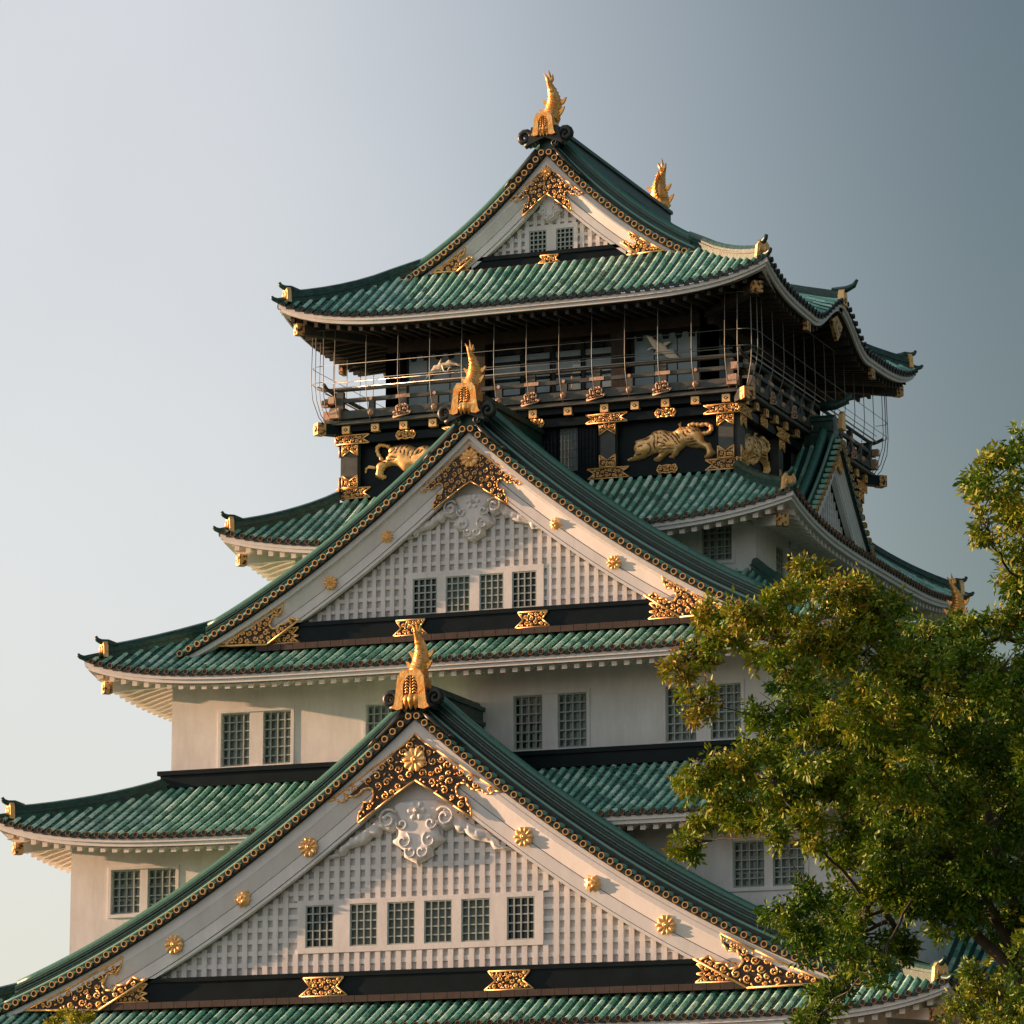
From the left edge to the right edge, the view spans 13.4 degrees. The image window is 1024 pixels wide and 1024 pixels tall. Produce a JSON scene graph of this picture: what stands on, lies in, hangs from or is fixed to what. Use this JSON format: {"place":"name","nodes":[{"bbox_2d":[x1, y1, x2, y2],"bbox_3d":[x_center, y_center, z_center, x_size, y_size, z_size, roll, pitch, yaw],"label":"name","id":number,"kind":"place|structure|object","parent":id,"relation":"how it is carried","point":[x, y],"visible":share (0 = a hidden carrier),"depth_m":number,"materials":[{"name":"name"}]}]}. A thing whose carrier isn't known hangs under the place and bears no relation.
{"place":"outdoors","nodes":[
{"label":"outdoors","id":0,"kind":"place"},
{"bbox_2d":[0,70,1023,1023],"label":"castle tower","id":1,"kind":"structure","parent":0,"point":[432,740],"depth_m":161.89,"materials":[{"name":"paint"}]},
{"bbox_2d":[112,870,139,914],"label":"window","id":2,"kind":"structure","parent":1,"relation":"in","point":[127,882],"depth_m":162.32,"materials":[{"name":"glass"}]},
{"bbox_2d":[148,868,175,907],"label":"window","id":3,"kind":"structure","parent":1,"relation":"in","point":[163,881],"depth_m":161.88,"materials":[{"name":"glass"}]},
{"bbox_2d":[222,713,249,766],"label":"window","id":4,"kind":"structure","parent":1,"relation":"in","point":[237,726],"depth_m":164.83,"materials":[{"name":"glass"}]},
{"bbox_2d":[263,710,290,764],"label":"window","id":5,"kind":"structure","parent":1,"relation":"in","point":[277,724],"depth_m":164.23,"materials":[{"name":"paint"}]},
{"bbox_2d":[305,905,333,947],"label":"window","id":6,"kind":"structure","parent":1,"relation":"in","point":[319,918],"depth_m":156.18,"materials":[{"name":"glass"}]},
{"bbox_2d":[350,903,376,945],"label":"window","id":7,"kind":"structure","parent":1,"relation":"in","point":[363,916],"depth_m":155.57,"materials":[{"name":"paint"}]},
{"bbox_2d":[367,705,390,733],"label":"window","id":8,"kind":"structure","parent":1,"relation":"in","point":[378,713],"depth_m":162.91,"materials":[{"name":"glass"}]},
{"bbox_2d":[387,901,414,944],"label":"window","id":9,"kind":"structure","parent":1,"relation":"in","point":[400,915],"depth_m":155.07,"materials":[{"name":"paint"}]},
{"bbox_2d":[413,577,436,614],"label":"window","id":10,"kind":"structure","parent":1,"relation":"in","point":[424,589],"depth_m":162.83,"materials":[{"name":"paint"}]},
{"bbox_2d":[424,900,451,942],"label":"window","id":11,"kind":"structure","parent":1,"relation":"in","point":[437,913],"depth_m":154.58,"materials":[{"name":"glass"}]},
{"bbox_2d":[446,575,469,612],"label":"window","id":12,"kind":"structure","parent":1,"relation":"in","point":[457,587],"depth_m":162.36,"materials":[{"name":"paint"}]},
{"bbox_2d":[461,898,489,941],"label":"window","id":13,"kind":"structure","parent":1,"relation":"in","point":[475,913],"depth_m":154.06,"materials":[{"name":"glass"}]},
{"bbox_2d":[480,573,503,609],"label":"window","id":14,"kind":"structure","parent":1,"relation":"in","point":[491,585],"depth_m":161.88,"materials":[{"name":"paint"}]},
{"bbox_2d":[507,896,534,939],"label":"window","id":15,"kind":"structure","parent":1,"relation":"in","point":[520,910],"depth_m":153.42,"materials":[{"name":"paint"}]},
{"bbox_2d":[512,570,536,607],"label":"window","id":16,"kind":"structure","parent":1,"relation":"in","point":[524,583],"depth_m":161.45,"materials":[{"name":"paint"}]},
{"bbox_2d":[515,695,541,750],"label":"window","id":17,"kind":"structure","parent":1,"relation":"in","point":[528,709],"depth_m":160.62,"materials":[{"name":"glass"}]},
{"bbox_2d":[529,230,546,251],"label":"window","id":18,"kind":"structure","parent":1,"relation":"in","point":[537,239],"depth_m":172.70,"materials":[{"name":"paint"}]},
{"bbox_2d":[556,227,573,249],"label":"window","id":19,"kind":"structure","parent":1,"relation":"in","point":[564,236],"depth_m":172.32,"materials":[{"name":"paint"}]},
{"bbox_2d":[558,692,586,747],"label":"window","id":20,"kind":"structure","parent":1,"relation":"in","point":[573,706],"depth_m":160.00,"materials":[{"name":"glass"}]},
{"bbox_2d":[667,686,695,741],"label":"window","id":21,"kind":"structure","parent":1,"relation":"in","point":[676,729],"depth_m":158.52,"materials":[{"name":"paint"}]},
{"bbox_2d":[702,525,731,560],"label":"window","id":22,"kind":"structure","parent":1,"relation":"in","point":[716,541],"depth_m":164.19,"materials":[{"name":"paint"}]},
{"bbox_2d":[711,683,740,739],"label":"window","id":23,"kind":"structure","parent":1,"relation":"in","point":[721,729],"depth_m":157.86,"materials":[{"name":"paint"}]},
{"bbox_2d":[734,840,764,887],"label":"window","id":24,"kind":"structure","parent":1,"relation":"in","point":[748,855],"depth_m":153.68,"materials":[{"name":"glass"}]},
{"bbox_2d":[776,546,782,575],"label":"window","id":25,"kind":"structure","parent":1,"relation":"in","point":[778,549],"depth_m":166.49,"materials":[{"name":"paint"}]},
{"bbox_2d":[773,839,804,885],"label":"window","id":26,"kind":"structure","parent":1,"relation":"in","point":[782,869],"depth_m":153.16,"materials":[{"name":"glass"}]},
{"bbox_2d":[787,553,793,579],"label":"window","id":27,"kind":"structure","parent":1,"relation":"in","point":[788,557],"depth_m":167.59,"materials":[{"name":"paint"}]},
{"bbox_2d":[0,0,1023,985],"label":"sky","id":28,"kind":"structure","parent":0,"point":[166,165],"materials":[{"name":"grey"}]},
{"bbox_3d":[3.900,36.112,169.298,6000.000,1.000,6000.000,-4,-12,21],"label":"ground","id":29,"kind":"structure","parent":0,"visible":0},
{"bbox_2d":[42,1005,96,1023],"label":"shrubby tree","id":30,"kind":"object","parent":29,"relation":"on","point":[69,1016],"visible":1,"depth_m":104.74,"materials":[{"name":"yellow plant"}]},
{"bbox_2d":[654,419,1023,1023],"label":"broadleaf tree","id":31,"kind":"object","parent":29,"relation":"on","point":[880,795],"visible":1,"depth_m":71.41,"materials":[{"name":"green plant"}]},
{"bbox_2d":[933,948,1022,1023],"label":"broadleaf tree","id":32,"kind":"object","parent":29,"relation":"on","point":[983,990],"visible":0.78,"depth_m":84.54,"materials":[{"name":"green plant"}]}
]}

